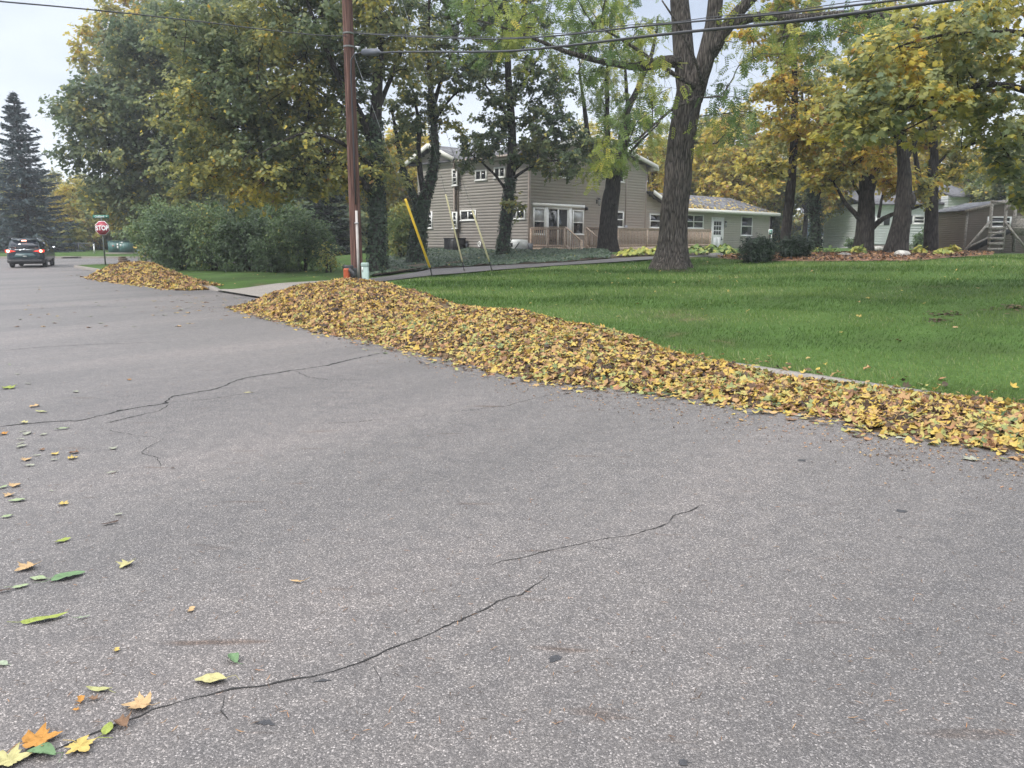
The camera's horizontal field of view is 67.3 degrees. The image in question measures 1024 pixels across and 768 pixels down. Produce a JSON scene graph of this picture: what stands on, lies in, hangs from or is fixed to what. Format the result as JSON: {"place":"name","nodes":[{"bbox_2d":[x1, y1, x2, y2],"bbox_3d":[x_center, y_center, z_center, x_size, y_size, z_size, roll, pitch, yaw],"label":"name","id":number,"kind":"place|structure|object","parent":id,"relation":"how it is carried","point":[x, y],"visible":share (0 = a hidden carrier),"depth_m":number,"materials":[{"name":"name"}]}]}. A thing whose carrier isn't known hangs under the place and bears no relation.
{"place":"outdoors","nodes":[
{"label":"outdoors","id":0,"kind":"place"},
{"bbox_2d":[0,248,364,255],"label":"verge","id":1,"kind":"structure","parent":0,"point":[92,253],"depth_m":64.28,"materials":[{"name":"green plant"}]},
{"bbox_2d":[0,92,85,251],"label":"spruce tree","id":2,"kind":"object","parent":1,"relation":"on","point":[18,164],"visible":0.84,"depth_m":70.21,"materials":[{"name":"green plant"}]},
{"bbox_2d":[30,167,65,200],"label":"turning tree","id":3,"kind":"object","parent":1,"relation":"on","point":[54,179],"visible":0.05,"depth_m":96.66,"materials":[{"name":"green plant"}]},
{"bbox_2d":[42,175,97,244],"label":"yellow tree","id":4,"kind":"object","parent":1,"relation":"on","point":[67,190],"visible":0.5,"depth_m":80.76,"materials":[{"name":"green plant"}]},
{"bbox_2d":[60,221,87,250],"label":"corner shrub","id":5,"kind":"object","parent":1,"relation":"on","point":[73,236],"visible":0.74,"depth_m":76.40,"materials":[{"name":"green plant"}]},
{"bbox_2d":[51,206,122,249],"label":"turning shrub","id":6,"kind":"object","parent":1,"relation":"on","point":[94,237],"visible":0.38,"depth_m":80.88,"materials":[{"name":"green plant"}]},
{"bbox_2d":[105,241,136,253],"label":"utility cabinet","id":7,"kind":"object","parent":1,"relation":"on","point":[120,247],"visible":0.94,"depth_m":64.97,"materials":[{"name":"metal"}]},
{"bbox_2d":[63,0,182,190],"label":"poplar tree","id":8,"kind":"object","parent":1,"relation":"on","point":[81,57],"visible":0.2,"depth_m":65.86,"materials":[{"name":"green plant"}]},
{"bbox_2d":[110,230,139,251],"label":"corner shrub","id":9,"kind":"object","parent":1,"relation":"on","point":[121,236],"visible":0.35,"depth_m":68.25,"materials":[{"name":"green plant"}]},
{"bbox_2d":[35,0,281,242],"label":"maple tree","id":10,"kind":"object","parent":1,"relation":"on","point":[117,116],"visible":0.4,"depth_m":49.32,"materials":[{"name":"green plant"}]},
{"bbox_2d":[216,280,329,296],"bbox_3d":[-6.460,-2.939,23.561,3.748,0.221,5.196,-7,13,-35],"label":"driveway apron","id":11,"kind":"object","parent":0,"point":[260,291],"visible":0.34,"depth_m":24.22,"materials":[{"name":"concrete"}]},
{"bbox_2d":[0,258,1023,767],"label":"road","id":12,"kind":"structure","parent":0,"point":[438,494],"depth_m":3.87,"materials":[{"name":"grey asphalt"}]},
{"bbox_2d":[0,742,31,765],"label":"fallen leaf","id":13,"kind":"object","parent":12,"relation":"on","point":[12,756],"visible":1,"depth_m":2.41,"materials":[{"name":"yellow plant"}]},
{"bbox_2d":[5,238,55,266],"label":"car","id":14,"kind":"object","parent":12,"relation":"on","point":[21,252],"visible":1,"depth_m":46.10,"materials":[{"name":"paint"}]},
{"bbox_2d":[7,723,61,752],"bbox_3d":[-1.531,1.148,2.482,0.115,0.020,0.157,1,11,3],"label":"fallen leaf","id":15,"kind":"object","parent":12,"relation":"on","point":[37,738],"visible":1,"depth_m":2.50,"materials":[{"name":"orange plant"}]},
{"bbox_2d":[20,612,66,623],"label":"fallen leaf","id":16,"kind":"object","parent":12,"relation":"on","point":[27,621],"visible":1,"depth_m":3.29,"materials":[{"name":"plant"}]},
{"bbox_2d":[27,742,63,761],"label":"fallen leaf","id":17,"kind":"object","parent":12,"relation":"on","point":[48,748],"visible":1,"depth_m":2.44,"materials":[{"name":"green plant"}]},
{"bbox_2d":[34,571,84,582],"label":"fallen leaf","id":18,"kind":"object","parent":12,"relation":"on","point":[59,576],"visible":1,"depth_m":3.71,"materials":[{"name":"green plant"}]},
{"bbox_2d":[0,256,139,257],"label":"kerb","id":19,"kind":"structure","parent":12,"relation":"on","point":[92,256],"depth_m":61.69,"materials":[{"name":"concrete"}]},
{"bbox_2d":[65,735,97,753],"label":"fallen leaf","id":20,"kind":"object","parent":12,"relation":"on","point":[82,744],"visible":1,"depth_m":2.46,"materials":[{"name":"yellow plant"}]},
{"bbox_2d":[98,722,112,737],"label":"fallen leaf","id":21,"kind":"object","parent":12,"relation":"on","point":[107,728],"visible":1,"depth_m":2.54,"materials":[{"name":"plant"}]},
{"bbox_2d":[112,710,131,730],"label":"fallen leaf","id":22,"kind":"object","parent":12,"relation":"on","point":[122,720],"visible":1,"depth_m":2.58,"materials":[{"name":"brown plant"}]},
{"bbox_2d":[121,691,159,708],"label":"fallen leaf","id":23,"kind":"object","parent":12,"relation":"on","point":[140,701],"visible":1,"depth_m":2.69,"materials":[{"name":"beige plant"}]},
{"bbox_2d":[80,261,234,290],"bbox_3d":[-14.380,-4.326,29.986,2.979,0.897,12.908,-8,13,-37],"label":"leaf mound","id":24,"kind":"object","parent":12,"relation":"on","point":[152,274],"visible":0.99,"depth_m":28.72,"materials":[{"name":"yellow plant"}]},
{"bbox_2d":[195,672,239,681],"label":"fallen leaf","id":25,"kind":"object","parent":12,"relation":"on","point":[211,677],"visible":1,"depth_m":2.84,"materials":[{"name":"yellow plant"}]},
{"bbox_2d":[0,306,1022,740],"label":"leaf litter","id":26,"kind":"object","parent":12,"relation":"on","point":[630,510],"visible":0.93,"depth_m":4.39,"materials":[{"name":"plant"}]},
{"bbox_2d":[74,264,953,394],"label":"kerb","id":27,"kind":"structure","parent":12,"relation":"on","point":[775,370],"depth_m":8.62,"materials":[{"name":"concrete"}]},
{"bbox_2d":[0,0,1023,242],"label":"sky","id":28,"kind":"structure","parent":0,"point":[34,50],"materials":[{"name":"white"}]},
{"bbox_2d":[369,254,708,280],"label":"driveway","id":29,"kind":"structure","parent":0,"point":[438,271],"depth_m":29.49,"materials":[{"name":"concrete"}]},
{"bbox_2d":[78,247,1023,403],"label":"lawn","id":30,"kind":"structure","parent":0,"point":[229,278],"depth_m":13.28,"materials":[{"name":"green plant"}]},
{"bbox_2d":[93,215,108,264],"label":"stop sign","id":31,"kind":"object","parent":30,"relation":"on","point":[101,227],"visible":1,"depth_m":47.17,"materials":[{"name":"red metal"}]},
{"bbox_2d":[122,194,190,265],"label":"lilac shrub","id":32,"kind":"object","parent":30,"relation":"on","point":[135,225],"visible":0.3,"depth_m":40.62,"materials":[{"name":"green plant"}]},
{"bbox_2d":[134,202,210,270],"bbox_3d":[-16.236,-7.019,37.341,3.965,3.839,3.622,0,11,0],"label":"lilac shrub","id":33,"kind":"object","parent":30,"relation":"on","point":[163,224],"visible":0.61,"depth_m":36.57,"materials":[{"name":"green plant"}]},
{"bbox_2d":[171,194,244,271],"bbox_3d":[-14.221,-6.927,36.305,3.492,3.970,3.392,0,11,0],"label":"lilac shrub","id":34,"kind":"object","parent":30,"relation":"on","point":[203,225],"visible":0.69,"depth_m":35.73,"materials":[{"name":"green plant"}]},
{"bbox_2d":[201,200,277,271],"bbox_3d":[-12.316,-6.625,35.478,3.976,3.895,3.175,0,11,0],"label":"lilac shrub","id":35,"kind":"object","parent":30,"relation":"on","point":[225,239],"visible":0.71,"depth_m":34.82,"materials":[{"name":"green plant"}]},
{"bbox_2d":[244,229,303,272],"bbox_3d":[-10.608,-5.687,34.070,2.513,2.270,2.285,-6,12,-28],"label":"lilac shrub","id":36,"kind":"object","parent":30,"relation":"on","point":[267,260],"visible":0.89,"depth_m":33.67,"materials":[{"name":"green plant"}]},
{"bbox_2d":[243,194,314,265],"bbox_3d":[-11.674,-7.413,38.371,4.295,4.295,4.079,0,11,0],"label":"lilac shrub","id":37,"kind":"object","parent":30,"relation":"on","point":[287,210],"visible":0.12,"depth_m":38.07,"materials":[{"name":"green plant"}]},
{"bbox_2d":[133,0,443,274],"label":"maple tree","id":38,"kind":"object","parent":30,"relation":"on","point":[287,139],"visible":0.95,"depth_m":28.28,"materials":[{"name":"green plant"}]},
{"bbox_2d":[254,209,341,271],"bbox_3d":[-9.550,-6.304,34.540,3.826,3.021,3.557,-3,11,-16],"label":"lilac shrub","id":39,"kind":"object","parent":30,"relation":"on","point":[302,237],"visible":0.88,"depth_m":33.78,"materials":[{"name":"green plant"}]},
{"bbox_2d":[312,240,344,272],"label":"yellow shrub","id":40,"kind":"object","parent":30,"relation":"on","point":[331,261],"visible":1,"depth_m":32.52,"materials":[{"name":"green plant"}]},
{"bbox_2d":[293,161,368,231],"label":"green tree","id":41,"kind":"object","parent":30,"relation":"on","point":[361,202],"visible":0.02,"depth_m":58.04,"materials":[{"name":"green plant"}]},
{"bbox_2d":[298,162,365,257],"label":"spruce tree","id":42,"kind":"object","parent":30,"relation":"on","point":[326,210],"visible":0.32,"depth_m":50.36,"materials":[{"name":"green plant"}]},
{"bbox_2d":[224,277,468,337],"bbox_3d":[-3.638,-1.863,16.706,4.192,0.873,7.569,-8,13,-36],"label":"leaf heap","id":43,"kind":"object","parent":30,"relation":"on","point":[342,305],"visible":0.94,"depth_m":15.39,"materials":[{"name":"plant"}]},
{"bbox_2d":[323,194,370,250],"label":"background shrub","id":44,"kind":"object","parent":30,"relation":"on","point":[364,225],"visible":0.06,"depth_m":55.44,"materials":[{"name":"green plant"}]},
{"bbox_2d":[342,265,356,277],"bbox_3d":[-4.386,-2.868,20.826,0.399,0.741,0.403,0,11,0],"label":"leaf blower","id":45,"kind":"object","parent":30,"relation":"on","point":[349,271],"visible":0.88,"depth_m":20.71,"materials":[{"name":"orange plastic"}]},
{"bbox_2d":[342,0,380,278],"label":"utility pole","id":46,"kind":"object","parent":30,"relation":"on","point":[349,47],"visible":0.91,"depth_m":20.50,"materials":[{"name":"brown wood"}]},
{"bbox_2d":[0,1,345,35],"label":"overhead cable","id":47,"kind":"object","parent":46,"relation":"attached to","point":[159,17],"visible":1,"depth_m":14.87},
{"bbox_2d":[355,59,432,276],"bbox_3d":[-3.432,-6.134,23.443,0.074,6.140,5.465,3,11,15],"label":"guy wire","id":48,"kind":"object","parent":46,"relation":"attached to","point":[417,232],"visible":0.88,"depth_m":24.59,"materials":[{"name":"yellow metal"}]},
{"bbox_2d":[398,3,464,270],"bbox_3d":[-2.976,-9.566,24.093,0.054,12.504,8.251,3,11,17],"label":"guy wire","id":49,"kind":"object","parent":46,"relation":"attached to","point":[442,181],"visible":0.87,"depth_m":27.16,"materials":[{"name":"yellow metal"}]},
{"bbox_2d":[402,2,492,271],"bbox_3d":[-2.420,-8.886,23.427,0.056,11.318,7.250,6,12,29],"label":"guy wire","id":50,"kind":"object","parent":46,"relation":"attached to","point":[461,178],"visible":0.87,"depth_m":26.07,"materials":[{"name":"yellow metal"}]},
{"bbox_2d":[354,0,902,39],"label":"overhead cable","id":51,"kind":"object","parent":46,"relation":"attached to","point":[717,19],"visible":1,"depth_m":11.15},
{"bbox_2d":[361,263,368,279],"bbox_3d":[-4.006,-2.910,21.023,0.205,0.805,0.180,0,11,0],"label":"telecom pedestal","id":52,"kind":"object","parent":30,"relation":"on","point":[365,270],"visible":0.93,"depth_m":20.92,"materials":[{"name":"metal"}]},
{"bbox_2d":[385,199,412,256],"bbox_3d":[-5.684,-7.638,39.295,2.044,3.438,2.364,8,13,36],"label":"bamboo shrub","id":53,"kind":"object","parent":30,"relation":"on","point":[398,224],"visible":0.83,"depth_m":38.83,"materials":[{"name":"green plant"}]},
{"bbox_2d":[360,121,440,220],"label":"yellow tree","id":54,"kind":"object","parent":30,"relation":"on","point":[397,195],"visible":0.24,"depth_m":58.93,"materials":[{"name":"green plant"}]},
{"bbox_2d":[369,0,495,262],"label":"maple tree","id":55,"kind":"object","parent":30,"relation":"on","point":[424,197],"visible":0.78,"depth_m":34.14,"materials":[{"name":"green plant"}]},
{"bbox_2d":[443,238,465,249],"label":"air conditioner","id":56,"kind":"object","parent":30,"relation":"on","point":[450,243],"visible":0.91,"depth_m":43.80,"materials":[{"name":"black metal"}]},
{"bbox_2d":[366,247,612,275],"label":"plants","id":57,"kind":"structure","parent":30,"relation":"on","point":[411,269],"depth_m":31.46,"materials":[{"name":"green plant"}]},
{"bbox_2d":[510,239,532,248],"bbox_3d":[0.338,-7.237,40.273,1.390,0.660,0.740,10,15,44],"label":"generator","id":58,"kind":"object","parent":57,"relation":"on","point":[520,244],"visible":0.58,"depth_m":39.98,"materials":[{"name":"white plastic"}]},
{"bbox_2d":[440,0,609,254],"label":"maple tree","id":59,"kind":"object","parent":30,"relation":"on","point":[544,146],"visible":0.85,"depth_m":35.86,"materials":[{"name":"green plant"}]},
{"bbox_2d":[405,134,780,248],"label":"tan house","id":60,"kind":"structure","parent":30,"relation":"on","point":[560,203],"depth_m":44.18,"materials":[{"name":"beige"}]},
{"bbox_2d":[451,169,457,186],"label":"window","id":61,"kind":"structure","parent":60,"relation":"in","point":[454,173],"depth_m":43.86,"materials":[{"name":"clear glass"}]},
{"bbox_2d":[459,210,476,220],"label":"window","id":62,"kind":"structure","parent":60,"relation":"in","point":[465,215],"depth_m":43.83,"materials":[{"name":"white glass"}]},
{"bbox_2d":[474,169,487,180],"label":"window","id":63,"kind":"structure","parent":60,"relation":"in","point":[480,175],"depth_m":42.63,"materials":[{"name":"white glass"}]},
{"bbox_2d":[493,166,505,178],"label":"window","id":64,"kind":"structure","parent":60,"relation":"in","point":[500,172],"depth_m":41.54,"materials":[{"name":"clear glass"}]},
{"bbox_2d":[532,207,544,234],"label":"window","id":65,"kind":"structure","parent":60,"relation":"in","point":[538,213],"depth_m":41.05,"materials":[{"name":"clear glass"}]},
{"bbox_2d":[532,203,584,246],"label":"patio door","id":66,"kind":"structure","parent":60,"relation":"in","point":[556,215],"depth_m":42.18,"materials":[{"name":"white glass"}]},
{"bbox_2d":[572,210,583,234],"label":"window","id":67,"kind":"structure","parent":60,"relation":"in","point":[577,215],"depth_m":43.32,"materials":[{"name":"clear glass"}]},
{"bbox_2d":[617,211,623,227],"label":"window","id":68,"kind":"structure","parent":60,"relation":"in","point":[620,217],"depth_m":46.02,"materials":[{"name":"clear glass"}]},
{"bbox_2d":[649,213,659,227],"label":"window","id":69,"kind":"structure","parent":60,"relation":"in","point":[654,219],"depth_m":48.44,"materials":[{"name":"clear glass"}]},
{"bbox_2d":[688,214,703,228],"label":"window","id":70,"kind":"structure","parent":60,"relation":"in","point":[695,221],"depth_m":51.78,"materials":[{"name":"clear glass"}]},
{"bbox_2d":[652,190,777,212],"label":"roof leaves","id":71,"kind":"object","parent":60,"relation":"on","point":[721,208],"visible":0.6,"depth_m":54.17,"materials":[{"name":"yellow plant"}]},
{"bbox_2d":[711,217,723,248],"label":"side door","id":72,"kind":"structure","parent":60,"relation":"in","point":[717,223],"depth_m":53.91,"materials":[{"name":"white wood"}]},
{"bbox_2d":[740,216,752,235],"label":"window","id":73,"kind":"structure","parent":60,"relation":"in","point":[746,225],"depth_m":56.62,"materials":[{"name":"clear glass"}]},
{"bbox_2d":[572,119,628,148],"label":"yellow tree","id":74,"kind":"object","parent":30,"relation":"on","point":[592,126],"visible":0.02,"depth_m":73.87,"materials":[{"name":"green plant"}]},
{"bbox_2d":[533,0,671,251],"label":"ash tree","id":75,"kind":"object","parent":30,"relation":"on","point":[607,233],"visible":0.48,"depth_m":38.16,"materials":[{"name":"green plant"}]},
{"bbox_2d":[530,227,711,250],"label":"wooden deck","id":76,"kind":"structure","parent":30,"relation":"on","point":[588,233],"depth_m":42.27,"materials":[{"name":"brown wood"}]},
{"bbox_2d":[610,253,709,257],"bbox_3d":[6.131,-5.530,33.000,5.981,0.236,5.021,0,11,0],"label":"soil strip","id":77,"kind":"object","parent":30,"relation":"on","point":[619,256],"visible":0.14,"depth_m":31.55,"materials":[{"name":"brown soil"}]},
{"bbox_2d":[634,130,692,192],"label":"yellow tree","id":78,"kind":"object","parent":30,"relation":"on","point":[656,177],"visible":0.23,"depth_m":64.55,"materials":[{"name":"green plant"}]},
{"bbox_2d":[329,305,1023,460],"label":"leaf windrow","id":79,"kind":"object","parent":30,"relation":"on","point":[514,342],"visible":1,"depth_m":8.59,"materials":[{"name":"yellow plant"}]},
{"bbox_2d":[655,108,734,198],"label":"turning tree","id":80,"kind":"object","parent":30,"relation":"on","point":[702,120],"visible":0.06,"depth_m":70.40,"materials":[{"name":"yellow plant"}]},
{"bbox_2d":[431,0,963,269],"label":"walnut tree","id":81,"kind":"object","parent":30,"relation":"on","point":[691,74],"visible":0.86,"depth_m":22.78,"materials":[{"name":"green plant"}]},
{"bbox_2d":[691,97,785,208],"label":"yellow tree","id":82,"kind":"object","parent":30,"relation":"on","point":[723,179],"visible":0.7,"depth_m":61.87,"materials":[{"name":"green plant"}]},
{"bbox_2d":[753,205,782,246],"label":"background shrub","id":83,"kind":"object","parent":30,"relation":"on","point":[776,221],"visible":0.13,"depth_m":72.02,"materials":[{"name":"green plant"}]},
{"bbox_2d":[748,126,803,240],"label":"yellow tree","id":84,"kind":"object","parent":30,"relation":"on","point":[771,217],"visible":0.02,"depth_m":68.36,"materials":[{"name":"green plant"}]},
{"bbox_2d":[726,0,845,248],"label":"maple tree","id":85,"kind":"object","parent":30,"relation":"on","point":[794,131],"visible":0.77,"depth_m":32.15,"materials":[{"name":"yellow plant"}]},
{"bbox_2d":[777,209,808,245],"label":"turning shrub","id":86,"kind":"object","parent":30,"relation":"on","point":[796,223],"visible":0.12,"depth_m":89.77,"materials":[{"name":"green plant"}]},
{"bbox_2d":[757,45,852,250],"bbox_3d":[14.097,-10.938,36.644,4.806,9.499,4.848,2,11,11],"label":"maple tree","id":87,"kind":"object","parent":30,"relation":"on","point":[816,227],"visible":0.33,"depth_m":36.86,"materials":[{"name":"yellow plant"}]},
{"bbox_2d":[761,147,856,239],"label":"turning tree","id":88,"kind":"object","parent":30,"relation":"on","point":[827,209],"visible":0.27,"depth_m":63.77,"materials":[{"name":"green plant"}]},
{"bbox_2d":[718,250,993,260],"bbox_3d":[17.769,-5.481,32.449,22.404,0.213,7.490,-9,14,-40],"label":"mulch bed","id":89,"kind":"object","parent":30,"relation":"on","point":[864,259],"visible":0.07,"depth_m":24.81,"materials":[{"name":"wood"}]},
{"bbox_2d":[733,233,780,263],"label":"yew shrub","id":90,"kind":"object","parent":89,"relation":"on","point":[761,250],"visible":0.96,"depth_m":25.63,"materials":[{"name":"green plant"}]},
{"bbox_2d":[775,229,819,258],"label":"yew shrub","id":91,"kind":"object","parent":89,"relation":"on","point":[799,245],"visible":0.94,"depth_m":26.12,"materials":[{"name":"green plant"}]},
{"bbox_2d":[793,75,951,250],"bbox_3d":[14.727,-9.152,31.831,5.144,7.725,4.956,-7,13,-33],"label":"maple tree","id":92,"kind":"object","parent":89,"relation":"on","point":[864,161],"visible":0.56,"depth_m":31.51,"materials":[{"name":"yellow plant"}]},
{"bbox_2d":[821,0,972,251],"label":"maple tree","id":93,"kind":"object","parent":89,"relation":"on","point":[899,230],"visible":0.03,"depth_m":27.92,"materials":[{"name":"yellow plant"}]},
{"bbox_2d":[891,18,999,250],"bbox_3d":[18.800,-10.814,33.758,5.509,10.336,4.532,0,11,0],"label":"maple tree","id":94,"kind":"object","parent":89,"relation":"on","point":[931,233],"visible":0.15,"depth_m":33.72,"materials":[{"name":"yellow plant"}]},
{"bbox_2d":[964,200,1023,251],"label":"play set","id":95,"kind":"object","parent":89,"relation":"on","point":[1015,229],"visible":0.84,"depth_m":35.74,"materials":[{"name":"grey wood"}]},
{"bbox_2d":[823,184,972,248],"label":"white house","id":96,"kind":"structure","parent":30,"relation":"on","point":[837,228],"depth_m":60.93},
{"bbox_2d":[799,0,1023,217],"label":"maple tree","id":97,"kind":"object","parent":30,"relation":"on","point":[978,109],"visible":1,"depth_m":13.03,"materials":[{"name":"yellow plant"}]},
{"bbox_2d":[909,227,923,248],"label":"garden shrub","id":98,"kind":"object","parent":30,"relation":"on","point":[918,238],"visible":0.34,"depth_m":49.13,"materials":[{"name":"green plant"}]},
{"bbox_2d":[882,131,971,198],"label":"yellow tree","id":99,"kind":"object","parent":30,"relation":"on","point":[923,158],"visible":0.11,"depth_m":72.38,"materials":[{"name":"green plant"}]},
{"bbox_2d":[938,200,1023,252],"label":"garden shed","id":100,"kind":"structure","parent":30,"relation":"on","point":[961,225],"depth_m":37.38,"materials":[{"name":"brown"}]},
{"bbox_2d":[986,217,1011,227],"bbox_3d":[23.525,-7.820,37.141,1.209,0.524,0.110,0,11,0],"label":"window","id":101,"kind":"structure","parent":100,"relation":"in","point":[996,221],"depth_m":37.13,"materials":[{"name":"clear glass"}]},
{"bbox_2d":[960,137,1023,202],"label":"green tree","id":102,"kind":"object","parent":30,"relation":"on","point":[977,192],"visible":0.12,"depth_m":57.94,"materials":[{"name":"green plant"}]},
{"bbox_2d":[961,102,1023,199],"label":"green tree","id":103,"kind":"object","parent":30,"relation":"on","point":[990,189],"visible":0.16,"depth_m":53.50,"materials":[{"name":"green plant"}]},
{"bbox_2d":[379,0,960,53],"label":"overhead cable","id":104,"kind":"object","parent":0,"point":[933,2],"visible":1,"depth_m":10.61,"materials":[{"name":"black rubber"}]},
{"bbox_2d":[650,268,1023,323],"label":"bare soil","id":105,"kind":"structure","parent":0,"point":[941,320],"depth_m":12.89,"materials":[{"name":"brown soil"}]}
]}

